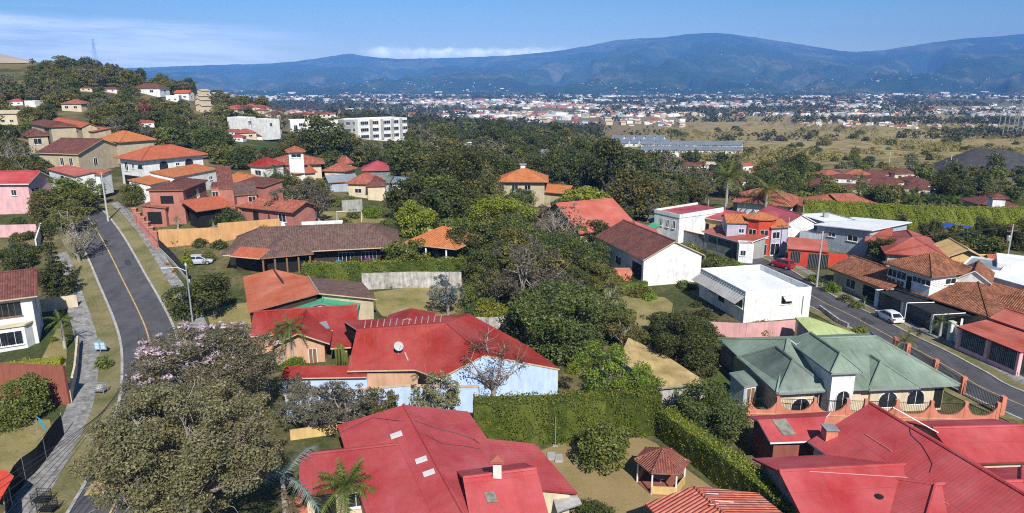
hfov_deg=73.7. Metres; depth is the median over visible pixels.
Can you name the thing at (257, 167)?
house
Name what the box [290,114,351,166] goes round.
broadleaf tree
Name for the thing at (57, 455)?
overhead wire
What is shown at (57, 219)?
open crowned tree
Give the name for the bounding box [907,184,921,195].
palm tree
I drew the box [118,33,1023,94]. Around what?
mountain
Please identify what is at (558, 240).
broadleaf tree
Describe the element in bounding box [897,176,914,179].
house
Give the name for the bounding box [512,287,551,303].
broadleaf tree
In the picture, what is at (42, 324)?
window
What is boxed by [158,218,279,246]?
boundary wall
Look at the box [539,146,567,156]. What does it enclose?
broadleaf tree
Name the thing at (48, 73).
open crowned tree
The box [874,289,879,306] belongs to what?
gate post
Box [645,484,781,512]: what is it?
house
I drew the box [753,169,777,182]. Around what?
broadleaf tree
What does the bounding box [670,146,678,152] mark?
house
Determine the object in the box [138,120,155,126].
house
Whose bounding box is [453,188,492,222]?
broadleaf tree
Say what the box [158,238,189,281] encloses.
fence
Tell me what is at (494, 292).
open crowned tree
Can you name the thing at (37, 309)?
window
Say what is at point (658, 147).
house
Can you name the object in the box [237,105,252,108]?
house
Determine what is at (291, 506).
palm tree
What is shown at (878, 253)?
broadleaf tree
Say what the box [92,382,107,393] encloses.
bench
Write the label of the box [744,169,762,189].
broadleaf tree
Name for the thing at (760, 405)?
lawn
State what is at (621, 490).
lawn
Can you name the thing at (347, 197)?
bush
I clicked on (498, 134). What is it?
broadleaf tree
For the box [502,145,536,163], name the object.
broadleaf tree
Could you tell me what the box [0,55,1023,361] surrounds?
woods
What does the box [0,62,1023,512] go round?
ground
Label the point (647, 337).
bush
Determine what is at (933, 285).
overhead wire
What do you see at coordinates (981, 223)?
broadleaf tree
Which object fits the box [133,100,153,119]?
open crowned tree
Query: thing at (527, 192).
broadleaf tree
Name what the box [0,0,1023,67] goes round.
sky
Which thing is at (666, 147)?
house
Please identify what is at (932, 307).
pergola
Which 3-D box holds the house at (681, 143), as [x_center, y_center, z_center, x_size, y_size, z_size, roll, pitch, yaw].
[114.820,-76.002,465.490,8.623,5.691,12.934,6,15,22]
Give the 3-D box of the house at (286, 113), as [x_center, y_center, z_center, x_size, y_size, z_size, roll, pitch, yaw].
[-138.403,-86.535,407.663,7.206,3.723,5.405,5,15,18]
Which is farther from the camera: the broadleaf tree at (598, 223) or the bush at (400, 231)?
the broadleaf tree at (598, 223)
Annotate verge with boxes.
[36,212,120,512]
[98,203,203,449]
[763,256,1023,389]
[809,307,1022,423]
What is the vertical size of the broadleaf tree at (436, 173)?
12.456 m
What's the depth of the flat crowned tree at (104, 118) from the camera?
237.81 m
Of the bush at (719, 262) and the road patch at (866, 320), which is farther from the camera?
the bush at (719, 262)
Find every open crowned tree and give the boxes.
[0,73,11,80]
[0,75,19,84]
[0,85,14,102]
[9,105,22,109]
[9,155,50,174]
[23,81,33,88]
[24,88,39,98]
[27,89,41,99]
[31,71,47,79]
[32,82,51,98]
[42,71,57,78]
[43,63,53,70]
[44,85,65,94]
[44,198,87,233]
[49,55,63,63]
[57,77,68,87]
[74,68,86,77]
[76,177,106,197]
[82,63,95,72]
[86,99,106,111]
[88,80,98,86]
[92,72,107,86]
[100,94,113,100]
[102,116,128,132]
[109,63,123,76]
[119,81,130,88]
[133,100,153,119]
[137,111,149,119]
[137,124,157,136]
[173,80,182,88]
[179,103,189,108]
[197,115,218,127]
[197,117,220,129]
[213,97,226,109]
[215,89,226,94]
[245,97,256,103]
[264,182,308,205]
[270,108,290,133]
[270,382,328,426]
[273,169,290,175]
[279,372,307,395]
[291,379,314,392]
[293,178,318,200]
[300,190,332,220]
[306,184,334,202]
[310,379,379,426]
[355,135,367,146]
[356,387,400,415]
[364,141,382,151]
[407,123,418,131]
[408,365,463,408]
[422,128,435,139]
[424,133,458,152]
[426,274,465,314]
[471,265,513,300]
[473,138,508,154]
[478,140,506,155]
[480,183,506,197]
[485,223,565,303]
[504,153,526,167]
[520,214,540,232]
[537,205,546,213]
[549,270,583,302]
[558,312,596,344]
[569,340,655,392]
[573,131,594,143]
[586,135,600,143]
[591,275,625,303]
[592,160,634,187]
[602,311,648,342]
[604,181,624,195]
[636,196,659,219]
[648,150,690,178]
[651,178,679,201]
[688,170,705,182]
[697,176,716,199]
[705,153,717,161]
[720,178,739,197]
[854,181,871,192]
[904,160,919,171]
[943,157,961,168]
[976,165,990,174]
[980,178,1008,192]
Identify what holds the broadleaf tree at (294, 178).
on the ground at (264, 498)
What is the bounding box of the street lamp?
[161,263,193,322]
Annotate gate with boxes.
[878,293,900,311]
[904,304,930,327]
[933,316,948,337]
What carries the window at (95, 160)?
in the house at (73, 149)
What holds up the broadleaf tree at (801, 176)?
on the ground at (264, 498)
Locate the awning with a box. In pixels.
[0,470,13,506]
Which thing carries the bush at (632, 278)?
on the ground at (264, 498)
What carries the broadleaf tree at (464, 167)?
on the ground at (264, 498)
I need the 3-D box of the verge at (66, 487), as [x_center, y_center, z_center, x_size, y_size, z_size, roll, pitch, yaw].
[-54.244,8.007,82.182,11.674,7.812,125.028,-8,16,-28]
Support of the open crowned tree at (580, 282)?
on the ground at (264, 498)
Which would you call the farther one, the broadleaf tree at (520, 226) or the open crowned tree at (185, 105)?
the open crowned tree at (185, 105)
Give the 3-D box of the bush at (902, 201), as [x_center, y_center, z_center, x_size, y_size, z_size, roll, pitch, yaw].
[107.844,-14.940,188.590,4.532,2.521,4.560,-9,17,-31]
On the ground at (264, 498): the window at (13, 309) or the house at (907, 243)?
the house at (907, 243)
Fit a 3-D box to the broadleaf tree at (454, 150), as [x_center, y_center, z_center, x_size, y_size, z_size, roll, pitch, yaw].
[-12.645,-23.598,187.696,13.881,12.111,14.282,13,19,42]
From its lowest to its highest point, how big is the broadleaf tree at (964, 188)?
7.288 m
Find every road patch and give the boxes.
[124,260,131,265]
[861,317,874,323]
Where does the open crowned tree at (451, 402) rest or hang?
on the ground at (264, 498)
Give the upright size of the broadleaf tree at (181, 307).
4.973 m
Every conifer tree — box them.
[43,219,68,295]
[182,246,194,269]
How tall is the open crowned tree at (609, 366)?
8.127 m
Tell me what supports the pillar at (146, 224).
on the ground at (264, 498)
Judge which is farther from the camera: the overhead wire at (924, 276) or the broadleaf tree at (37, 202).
the broadleaf tree at (37, 202)
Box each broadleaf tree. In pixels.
[0,125,23,138]
[0,140,32,157]
[0,157,24,170]
[0,240,39,269]
[0,372,53,419]
[16,105,51,122]
[25,189,61,217]
[31,176,92,210]
[37,260,81,297]
[51,186,102,215]
[65,373,284,512]
[85,100,116,124]
[112,115,140,133]
[118,182,144,205]
[161,284,205,319]
[165,113,188,145]
[189,272,232,319]
[205,128,233,141]
[221,145,248,169]
[257,147,283,159]
[269,172,292,193]
[278,138,303,155]
[282,171,302,196]
[283,186,308,200]
[285,133,305,146]
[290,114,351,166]
[307,179,331,202]
[322,136,357,159]
[336,133,360,149]
[380,238,430,269]
[382,142,404,159]
[382,173,435,223]
[385,146,433,176]
[386,138,428,175]
[394,199,438,236]
[397,152,437,176]
[409,173,465,222]
[411,166,471,195]
[415,146,497,193]
[416,188,463,228]
[426,205,454,228]
[429,127,450,140]
[429,127,457,150]
[435,177,467,210]
[437,138,469,151]
[439,217,469,230]
[440,225,481,261]
[448,148,482,155]
[449,128,469,141]
[450,154,488,177]
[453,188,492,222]
[457,153,493,174]
[459,172,487,196]
[459,286,488,307]
[460,249,499,284]
[463,220,497,252]
[464,194,538,232]
[466,206,506,221]
[469,219,512,251]
[471,172,497,195]
[472,135,491,147]
[473,120,496,142]
[481,148,504,176]
[481,243,503,268]
[484,124,512,146]
[484,174,504,189]
[488,240,510,271]
[490,225,533,245]
[491,117,513,137]
[491,209,524,227]
[495,153,517,177]
[496,306,544,341]
[497,244,535,272]
[499,146,523,157]
[499,246,552,281]
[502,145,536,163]
[502,194,519,199]
[504,260,547,286]
[507,222,540,236]
[507,276,604,363]
[508,135,526,145]
[508,137,538,153]
[508,191,538,207]
[510,188,535,207]
[510,223,529,237]
[511,131,528,141]
[511,148,528,162]
[511,230,537,244]
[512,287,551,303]
[513,214,531,227]
[515,201,537,228]
[520,134,545,153]
[524,154,547,167]
[524,236,547,245]
[526,154,564,183]
[527,227,549,240]
[527,295,557,309]
[530,229,596,282]
[532,244,574,278]
[538,149,565,168]
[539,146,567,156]
[543,139,566,148]
[543,222,567,234]
[544,136,551,145]
[544,145,570,181]
[551,127,574,139]
[551,197,575,204]
[554,244,589,267]
[558,154,599,188]
[559,248,599,285]
[560,264,587,285]
[561,143,570,151]
[563,136,592,158]
[565,196,580,200]
[565,225,587,241]
[566,311,605,349]
[569,337,607,360]
[570,242,601,272]
[571,149,593,159]
[572,420,632,473]
[573,150,601,187]
[580,285,606,296]
[583,219,609,243]
[585,262,617,286]
[587,133,628,190]
[589,239,610,263]
[590,297,636,341]
[607,167,666,218]
[620,206,633,217]
[620,372,666,408]
[622,167,647,199]
[623,147,650,173]
[643,172,663,179]
[645,149,666,158]
[645,150,681,173]
[645,164,661,174]
[645,311,683,340]
[652,311,723,376]
[653,325,685,356]
[654,169,679,188]
[655,171,692,204]
[659,183,679,202]
[673,376,753,446]
[681,309,704,319]
[682,316,718,346]
[687,179,711,201]
[691,306,718,322]
[717,172,743,194]
[725,161,742,179]
[742,171,776,190]
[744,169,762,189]
[753,159,780,170]
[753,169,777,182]
[774,166,806,184]
[778,182,800,190]
[783,151,809,173]
[785,172,806,185]
[797,161,816,172]
[864,236,896,264]
[917,218,945,239]
[929,167,959,203]
[929,177,947,193]
[932,231,964,242]
[947,179,977,202]
[974,215,994,240]
[985,223,1006,242]
[1004,218,1023,249]
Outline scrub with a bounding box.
[637,118,1023,173]
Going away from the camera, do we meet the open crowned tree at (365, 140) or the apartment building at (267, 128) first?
the open crowned tree at (365, 140)
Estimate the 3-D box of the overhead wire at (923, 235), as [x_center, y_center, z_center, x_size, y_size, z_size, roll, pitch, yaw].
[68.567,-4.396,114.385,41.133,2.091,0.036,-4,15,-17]
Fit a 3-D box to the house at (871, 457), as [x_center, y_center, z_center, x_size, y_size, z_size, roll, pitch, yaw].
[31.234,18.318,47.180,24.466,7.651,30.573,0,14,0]
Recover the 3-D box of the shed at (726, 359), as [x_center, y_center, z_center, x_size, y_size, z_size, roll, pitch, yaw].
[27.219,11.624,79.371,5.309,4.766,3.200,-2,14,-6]
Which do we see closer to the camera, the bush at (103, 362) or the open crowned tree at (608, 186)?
the bush at (103, 362)
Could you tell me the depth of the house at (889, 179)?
231.00 m
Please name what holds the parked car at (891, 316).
on the verge at (997, 374)
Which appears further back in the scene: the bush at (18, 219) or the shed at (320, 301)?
the bush at (18, 219)
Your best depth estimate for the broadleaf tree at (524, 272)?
102.69 m
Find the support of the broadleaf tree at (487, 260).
on the ground at (264, 498)
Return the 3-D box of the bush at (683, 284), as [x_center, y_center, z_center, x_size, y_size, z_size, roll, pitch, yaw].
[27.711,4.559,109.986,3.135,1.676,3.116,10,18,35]
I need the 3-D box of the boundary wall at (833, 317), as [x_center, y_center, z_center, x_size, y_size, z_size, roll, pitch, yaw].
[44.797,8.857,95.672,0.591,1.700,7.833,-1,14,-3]
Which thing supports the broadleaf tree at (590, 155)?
on the ground at (264, 498)
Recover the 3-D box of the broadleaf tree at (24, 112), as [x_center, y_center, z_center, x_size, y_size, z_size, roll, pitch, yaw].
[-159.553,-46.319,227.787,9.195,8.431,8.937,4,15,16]
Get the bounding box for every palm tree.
[43,309,81,348]
[170,215,183,228]
[242,446,321,512]
[263,317,294,361]
[264,163,282,174]
[270,484,319,512]
[273,313,306,357]
[311,456,377,512]
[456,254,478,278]
[702,159,748,209]
[741,175,792,208]
[849,172,867,185]
[850,183,866,195]
[892,331,919,350]
[901,189,919,203]
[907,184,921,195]
[907,191,929,206]
[916,191,937,206]
[927,312,954,339]
[929,194,949,206]
[936,191,955,205]
[950,193,965,205]
[1007,418,1023,423]
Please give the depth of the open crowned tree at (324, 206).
123.95 m
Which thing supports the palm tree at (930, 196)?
on the ground at (264, 498)
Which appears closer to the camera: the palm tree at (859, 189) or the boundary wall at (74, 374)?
the boundary wall at (74, 374)
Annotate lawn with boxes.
[0,419,50,472]
[43,328,66,365]
[170,226,195,228]
[206,302,250,333]
[316,211,399,223]
[374,288,461,316]
[542,437,711,512]
[593,296,672,328]
[706,361,735,405]
[747,397,766,408]
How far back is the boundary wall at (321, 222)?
121.29 m
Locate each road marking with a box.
[84,476,101,495]
[88,218,149,512]
[813,296,1023,405]
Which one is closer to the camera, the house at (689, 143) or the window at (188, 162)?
the window at (188, 162)
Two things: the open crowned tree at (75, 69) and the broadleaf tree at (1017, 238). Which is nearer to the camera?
the broadleaf tree at (1017, 238)
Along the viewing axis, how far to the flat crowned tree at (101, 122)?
235.22 m
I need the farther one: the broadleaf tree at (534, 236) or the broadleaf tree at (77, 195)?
the broadleaf tree at (77, 195)
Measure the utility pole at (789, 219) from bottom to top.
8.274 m
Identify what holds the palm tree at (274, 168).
on the ground at (264, 498)
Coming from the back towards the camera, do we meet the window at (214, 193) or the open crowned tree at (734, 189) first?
the open crowned tree at (734, 189)
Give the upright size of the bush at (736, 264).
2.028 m
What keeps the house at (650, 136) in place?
on the ground at (264, 498)
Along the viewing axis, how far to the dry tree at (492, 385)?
69.28 m
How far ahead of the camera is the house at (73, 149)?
171.54 m
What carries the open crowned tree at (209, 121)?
on the ground at (264, 498)
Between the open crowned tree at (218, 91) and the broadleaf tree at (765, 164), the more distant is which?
the open crowned tree at (218, 91)
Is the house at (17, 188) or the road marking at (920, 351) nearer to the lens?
the road marking at (920, 351)
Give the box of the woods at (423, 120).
[227,91,1023,140]
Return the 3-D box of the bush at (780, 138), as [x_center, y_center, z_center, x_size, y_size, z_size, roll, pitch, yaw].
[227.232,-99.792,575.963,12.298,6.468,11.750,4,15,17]
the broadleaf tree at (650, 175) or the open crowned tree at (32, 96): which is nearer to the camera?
the broadleaf tree at (650, 175)
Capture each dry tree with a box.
[0,129,40,164]
[54,211,100,261]
[459,329,528,395]
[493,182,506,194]
[533,202,585,236]
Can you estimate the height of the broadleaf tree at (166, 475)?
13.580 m
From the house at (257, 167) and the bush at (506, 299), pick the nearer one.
the bush at (506, 299)
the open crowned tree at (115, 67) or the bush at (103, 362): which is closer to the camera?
the bush at (103, 362)
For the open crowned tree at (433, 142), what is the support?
on the ground at (264, 498)
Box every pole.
[94,172,108,220]
[553,417,557,446]
[784,217,794,257]
[815,231,828,286]
[1006,224,1017,253]
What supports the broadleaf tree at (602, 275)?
on the ground at (264, 498)
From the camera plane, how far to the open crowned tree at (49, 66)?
349.57 m
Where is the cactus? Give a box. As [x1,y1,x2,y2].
[334,342,350,365]
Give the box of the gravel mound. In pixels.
[931,148,1023,176]
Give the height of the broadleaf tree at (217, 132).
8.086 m
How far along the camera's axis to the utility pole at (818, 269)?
109.15 m
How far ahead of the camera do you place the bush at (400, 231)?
122.86 m
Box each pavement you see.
[4,251,98,512]
[110,202,214,354]
[768,255,1023,384]
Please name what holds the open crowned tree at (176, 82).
on the ground at (264, 498)
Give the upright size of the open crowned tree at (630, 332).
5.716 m
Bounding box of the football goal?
[336,211,362,221]
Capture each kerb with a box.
[62,213,123,512]
[98,207,184,409]
[761,257,1023,392]
[810,306,1021,419]
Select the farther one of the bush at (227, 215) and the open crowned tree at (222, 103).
the open crowned tree at (222, 103)
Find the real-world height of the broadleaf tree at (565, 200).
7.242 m
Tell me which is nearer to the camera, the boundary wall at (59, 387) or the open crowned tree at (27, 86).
the boundary wall at (59, 387)
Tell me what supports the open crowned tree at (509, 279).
on the ground at (264, 498)
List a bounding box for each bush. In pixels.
[0,401,39,434]
[7,232,24,241]
[8,216,27,223]
[20,230,35,240]
[25,244,39,253]
[28,216,45,224]
[33,221,59,236]
[35,242,55,252]
[42,213,66,226]
[92,354,114,369]
[191,238,208,247]
[201,250,217,262]
[209,239,228,249]
[212,206,246,222]
[233,217,244,221]
[271,405,289,420]
[279,355,307,370]
[316,273,330,278]
[327,197,341,206]
[335,218,352,222]
[343,195,357,199]
[345,209,360,218]
[349,257,360,261]
[362,204,383,219]
[379,218,395,225]
[382,202,395,208]
[392,226,406,235]
[459,282,479,293]
[459,309,477,316]
[464,301,480,312]
[473,295,509,317]
[499,294,513,305]
[552,349,573,366]
[566,360,583,375]
[572,497,618,512]
[580,361,592,373]
[583,358,607,381]
[598,354,620,374]
[614,338,625,347]
[621,272,636,282]
[628,287,645,298]
[634,335,653,347]
[637,287,651,297]
[637,335,652,340]
[638,292,657,300]
[641,284,652,291]
[670,401,684,409]
[675,279,691,289]
[676,357,700,374]
[687,242,696,250]
[689,282,698,288]
[689,300,701,307]
[701,260,713,266]
[702,364,716,377]
[707,343,720,361]
[708,253,719,259]
[713,257,730,266]
[731,261,742,265]
[735,449,748,461]
[751,319,772,336]
[774,134,788,140]
[805,273,821,282]
[822,280,841,292]
[834,161,848,168]
[837,293,854,302]
[848,300,865,308]
[852,325,869,332]
[882,166,894,169]
[897,198,909,204]
[950,135,963,141]
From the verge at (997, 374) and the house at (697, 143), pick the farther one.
the house at (697, 143)
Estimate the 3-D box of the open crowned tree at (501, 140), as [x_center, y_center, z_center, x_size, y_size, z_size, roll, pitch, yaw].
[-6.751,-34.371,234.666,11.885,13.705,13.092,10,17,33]
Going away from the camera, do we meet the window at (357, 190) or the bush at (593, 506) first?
the bush at (593, 506)
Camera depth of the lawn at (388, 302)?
97.65 m
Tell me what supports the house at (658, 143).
on the ground at (264, 498)
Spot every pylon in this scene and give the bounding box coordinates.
[90,39,97,60]
[787,111,790,127]
[1013,99,1023,130]
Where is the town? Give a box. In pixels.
[213,48,1023,119]
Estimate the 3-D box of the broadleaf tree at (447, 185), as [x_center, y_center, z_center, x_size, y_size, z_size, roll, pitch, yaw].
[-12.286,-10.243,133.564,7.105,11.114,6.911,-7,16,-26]
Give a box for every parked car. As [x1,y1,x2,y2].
[190,254,213,264]
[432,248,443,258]
[770,258,795,269]
[875,309,904,323]
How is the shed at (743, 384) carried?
on the ground at (264, 498)
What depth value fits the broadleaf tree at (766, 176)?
195.07 m
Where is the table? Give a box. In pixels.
[654,474,667,482]
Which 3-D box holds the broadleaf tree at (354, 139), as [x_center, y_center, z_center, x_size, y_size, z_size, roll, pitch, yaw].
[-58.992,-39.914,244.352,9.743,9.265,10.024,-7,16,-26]
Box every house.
[0,110,21,124]
[0,170,54,213]
[0,268,43,351]
[9,99,24,105]
[21,117,120,194]
[24,100,42,106]
[60,99,88,111]
[80,86,93,91]
[100,130,156,163]
[104,87,121,93]
[113,144,216,203]
[136,83,169,96]
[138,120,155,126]
[139,166,319,227]
[166,95,181,101]
[174,90,194,100]
[194,94,207,98]
[195,98,210,104]
[195,104,212,112]
[196,89,209,97]
[221,222,399,273]
[223,106,241,113]
[228,129,239,134]
[232,134,246,141]
[232,172,258,181]
[234,129,256,139]
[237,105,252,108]
[243,268,376,323]
[247,157,285,176]
[250,304,559,396]
[256,108,268,113]
[256,134,269,140]
[265,111,282,118]
[273,146,324,182]
[275,108,287,114]
[293,403,581,512]
[315,111,327,118]
[322,162,357,174]
[323,174,408,191]
[337,155,353,165]
[345,172,386,200]
[361,160,391,175]
[499,163,574,206]
[536,198,657,242]
[542,118,549,122]
[581,113,589,117]
[595,219,704,285]
[606,120,612,124]
[611,135,625,139]
[617,139,630,146]
[625,135,635,138]
[630,139,640,146]
[635,135,645,138]
[640,146,654,151]
[641,140,654,146]
[645,135,655,138]
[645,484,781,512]
[650,140,662,145]
[654,135,665,138]
[654,146,662,151]
[654,202,723,242]
[658,140,670,145]
[662,146,670,150]
[670,141,678,145]
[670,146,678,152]
[677,141,686,145]
[678,146,686,152]
[681,162,699,168]
[685,141,694,145]
[685,146,694,151]
[692,264,811,322]
[694,141,702,145]
[694,146,702,151]
[701,146,710,153]
[701,212,790,262]
[702,141,710,145]
[704,209,747,229]
[706,162,717,171]
[709,146,718,153]
[710,141,718,145]
[715,146,726,153]
[718,141,726,145]
[718,331,960,411]
[722,146,734,153]
[726,141,734,146]
[730,146,743,153]
[731,188,800,213]
[734,141,743,146]
[738,162,753,170]
[748,402,1023,512]
[749,204,821,242]
[794,193,875,213]
[795,317,856,335]
[803,212,911,256]
[808,180,823,184]
[814,170,840,178]
[827,252,1023,325]
[830,174,856,182]
[842,169,870,180]
[843,184,860,193]
[855,179,871,187]
[861,174,888,179]
[864,169,885,174]
[864,228,984,266]
[867,179,887,188]
[877,182,902,189]
[880,170,890,176]
[881,177,902,184]
[886,168,915,177]
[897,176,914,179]
[901,177,924,184]
[902,183,931,194]
[906,180,934,189]
[911,185,931,194]
[959,192,1020,207]
[963,253,1023,288]
[980,254,995,258]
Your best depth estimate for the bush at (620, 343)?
84.12 m
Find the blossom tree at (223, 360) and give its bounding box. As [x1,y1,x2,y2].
[116,320,292,416]
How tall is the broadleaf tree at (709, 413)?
5.805 m
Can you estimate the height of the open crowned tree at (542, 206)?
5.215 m
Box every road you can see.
[64,206,180,512]
[705,248,782,271]
[758,258,1023,417]
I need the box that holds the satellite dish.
[394,341,403,353]
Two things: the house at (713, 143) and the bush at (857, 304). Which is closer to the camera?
the bush at (857, 304)
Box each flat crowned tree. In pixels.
[97,114,118,123]
[98,119,115,125]
[197,145,216,159]
[211,104,230,111]
[559,185,611,199]
[646,196,682,211]
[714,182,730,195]
[753,181,787,189]
[815,173,828,177]
[895,213,916,219]
[959,239,972,247]
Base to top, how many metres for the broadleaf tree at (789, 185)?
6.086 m
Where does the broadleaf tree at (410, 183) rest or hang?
on the ground at (264, 498)
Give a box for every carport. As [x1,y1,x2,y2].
[403,226,480,257]
[954,307,1023,375]
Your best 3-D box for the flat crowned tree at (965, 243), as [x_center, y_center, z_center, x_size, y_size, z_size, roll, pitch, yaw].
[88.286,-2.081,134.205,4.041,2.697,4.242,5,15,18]
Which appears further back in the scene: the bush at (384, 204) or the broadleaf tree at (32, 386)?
the bush at (384, 204)
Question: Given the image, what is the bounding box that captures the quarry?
[0,54,31,62]
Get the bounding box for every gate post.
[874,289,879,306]
[900,302,905,317]
[929,314,934,330]
[946,320,956,340]
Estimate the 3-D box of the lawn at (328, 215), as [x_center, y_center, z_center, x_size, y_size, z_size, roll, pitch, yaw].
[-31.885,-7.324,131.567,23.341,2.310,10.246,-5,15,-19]
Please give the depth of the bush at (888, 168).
285.81 m
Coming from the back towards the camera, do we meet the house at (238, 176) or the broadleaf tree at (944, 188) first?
the broadleaf tree at (944, 188)
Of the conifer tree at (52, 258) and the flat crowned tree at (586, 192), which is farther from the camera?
the flat crowned tree at (586, 192)
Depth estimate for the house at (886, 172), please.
261.64 m
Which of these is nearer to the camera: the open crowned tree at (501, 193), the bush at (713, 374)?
the bush at (713, 374)
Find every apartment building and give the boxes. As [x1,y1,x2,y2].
[227,116,280,139]
[288,119,337,132]
[335,117,407,140]
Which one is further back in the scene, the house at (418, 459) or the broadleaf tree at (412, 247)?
the broadleaf tree at (412, 247)
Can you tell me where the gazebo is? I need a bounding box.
[634,447,689,494]
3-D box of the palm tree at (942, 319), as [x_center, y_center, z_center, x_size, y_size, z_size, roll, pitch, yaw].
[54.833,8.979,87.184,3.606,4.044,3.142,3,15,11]
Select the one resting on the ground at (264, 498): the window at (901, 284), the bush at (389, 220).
the bush at (389, 220)
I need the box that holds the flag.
[36,416,46,431]
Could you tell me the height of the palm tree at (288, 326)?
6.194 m
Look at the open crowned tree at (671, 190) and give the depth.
169.51 m
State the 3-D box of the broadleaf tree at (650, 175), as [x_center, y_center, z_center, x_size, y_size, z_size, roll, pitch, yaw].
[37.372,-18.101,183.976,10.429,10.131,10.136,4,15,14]
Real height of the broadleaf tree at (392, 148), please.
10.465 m
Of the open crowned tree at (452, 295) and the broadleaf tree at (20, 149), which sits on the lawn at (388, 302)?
the open crowned tree at (452, 295)
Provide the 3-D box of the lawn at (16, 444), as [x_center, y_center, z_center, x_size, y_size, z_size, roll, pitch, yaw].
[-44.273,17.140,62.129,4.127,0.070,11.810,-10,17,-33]
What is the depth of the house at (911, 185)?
211.66 m
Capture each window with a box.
[0,301,22,318]
[0,330,24,347]
[11,190,16,195]
[33,138,41,144]
[34,297,38,312]
[39,310,43,326]
[93,157,97,165]
[124,162,128,170]
[160,161,167,169]
[185,159,192,164]
[212,191,217,195]
[248,196,255,201]
[255,170,261,175]
[278,213,286,222]
[291,154,301,157]
[338,252,353,261]
[348,492,361,509]
[354,188,361,193]
[360,121,367,124]
[361,128,368,131]
[361,135,368,138]
[361,251,376,260]
[524,185,530,189]
[614,255,620,266]
[733,299,742,309]
[740,250,745,256]
[748,229,755,234]
[760,230,767,238]
[769,243,779,255]
[772,232,779,239]
[780,295,790,304]
[790,398,809,409]
[814,394,820,406]
[844,278,855,290]
[846,234,857,242]
[877,391,897,407]
[886,268,897,277]
[895,271,906,281]
[895,280,904,290]
[907,390,924,404]
[911,275,921,284]
[920,278,930,286]
[945,278,955,285]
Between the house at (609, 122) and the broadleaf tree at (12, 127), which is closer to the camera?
the broadleaf tree at (12, 127)
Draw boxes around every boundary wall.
[0,224,36,236]
[0,363,70,404]
[35,227,41,245]
[39,294,77,311]
[69,336,79,401]
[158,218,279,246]
[281,220,342,225]
[285,384,478,421]
[290,424,337,439]
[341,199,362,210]
[361,272,461,289]
[476,316,508,330]
[645,222,703,246]
[711,320,795,337]
[744,396,1001,424]
[818,305,848,327]
[953,318,962,342]
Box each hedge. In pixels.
[2,354,63,364]
[301,256,463,281]
[473,382,662,444]
[601,280,648,294]
[655,405,798,512]
[802,199,1023,230]
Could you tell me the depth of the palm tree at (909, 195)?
187.93 m
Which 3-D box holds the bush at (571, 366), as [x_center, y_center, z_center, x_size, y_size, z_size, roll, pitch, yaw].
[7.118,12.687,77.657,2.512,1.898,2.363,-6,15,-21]
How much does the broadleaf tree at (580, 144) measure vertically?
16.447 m
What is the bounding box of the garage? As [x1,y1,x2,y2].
[787,237,847,268]
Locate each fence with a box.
[3,412,64,512]
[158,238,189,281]
[892,336,1007,415]
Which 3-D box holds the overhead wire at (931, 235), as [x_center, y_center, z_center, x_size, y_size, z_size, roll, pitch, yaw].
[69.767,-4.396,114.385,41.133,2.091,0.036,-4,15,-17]
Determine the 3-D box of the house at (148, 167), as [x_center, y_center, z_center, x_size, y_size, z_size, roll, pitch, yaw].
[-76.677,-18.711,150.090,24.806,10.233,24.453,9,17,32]
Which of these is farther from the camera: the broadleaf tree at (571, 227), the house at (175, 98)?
the house at (175, 98)
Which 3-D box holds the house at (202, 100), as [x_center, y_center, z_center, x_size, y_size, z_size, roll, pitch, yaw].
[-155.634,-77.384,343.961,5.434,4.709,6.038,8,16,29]
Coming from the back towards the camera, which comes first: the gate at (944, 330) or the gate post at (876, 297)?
the gate post at (876, 297)
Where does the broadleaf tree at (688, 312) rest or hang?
on the ground at (264, 498)
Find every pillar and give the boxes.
[131,207,138,222]
[135,212,142,227]
[139,216,146,232]
[143,221,150,237]
[147,226,154,243]
[151,231,158,247]
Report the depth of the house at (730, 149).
409.75 m
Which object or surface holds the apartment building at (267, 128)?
on the ground at (264, 498)
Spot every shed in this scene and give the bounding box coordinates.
[294,296,359,319]
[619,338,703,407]
[647,215,659,232]
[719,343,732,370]
[729,370,758,406]
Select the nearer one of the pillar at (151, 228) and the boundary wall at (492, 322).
the boundary wall at (492, 322)
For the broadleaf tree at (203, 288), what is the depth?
89.67 m
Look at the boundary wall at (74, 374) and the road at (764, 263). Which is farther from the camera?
the road at (764, 263)
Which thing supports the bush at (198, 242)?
on the ground at (264, 498)
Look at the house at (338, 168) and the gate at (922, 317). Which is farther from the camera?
the house at (338, 168)
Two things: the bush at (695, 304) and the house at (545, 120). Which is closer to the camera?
the bush at (695, 304)
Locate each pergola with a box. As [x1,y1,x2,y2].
[876,289,977,334]
[930,223,970,230]
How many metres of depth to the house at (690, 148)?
408.70 m
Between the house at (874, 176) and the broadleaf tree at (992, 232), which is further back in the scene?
the house at (874, 176)
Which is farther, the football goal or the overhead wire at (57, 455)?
the football goal
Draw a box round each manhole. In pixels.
[547,452,555,459]
[555,454,562,461]
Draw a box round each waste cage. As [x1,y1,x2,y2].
[29,488,52,505]
[35,497,58,512]
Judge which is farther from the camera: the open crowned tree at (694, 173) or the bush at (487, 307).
the open crowned tree at (694, 173)
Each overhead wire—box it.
[0,397,115,507]
[0,402,111,497]
[0,404,113,480]
[1,402,113,487]
[7,392,118,512]
[20,389,119,510]
[29,385,121,512]
[105,174,184,269]
[823,237,1021,309]
[823,239,1022,311]
[823,241,1022,313]
[824,225,1006,235]
[826,244,1022,315]
[831,225,1013,235]
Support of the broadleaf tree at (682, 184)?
on the ground at (264, 498)

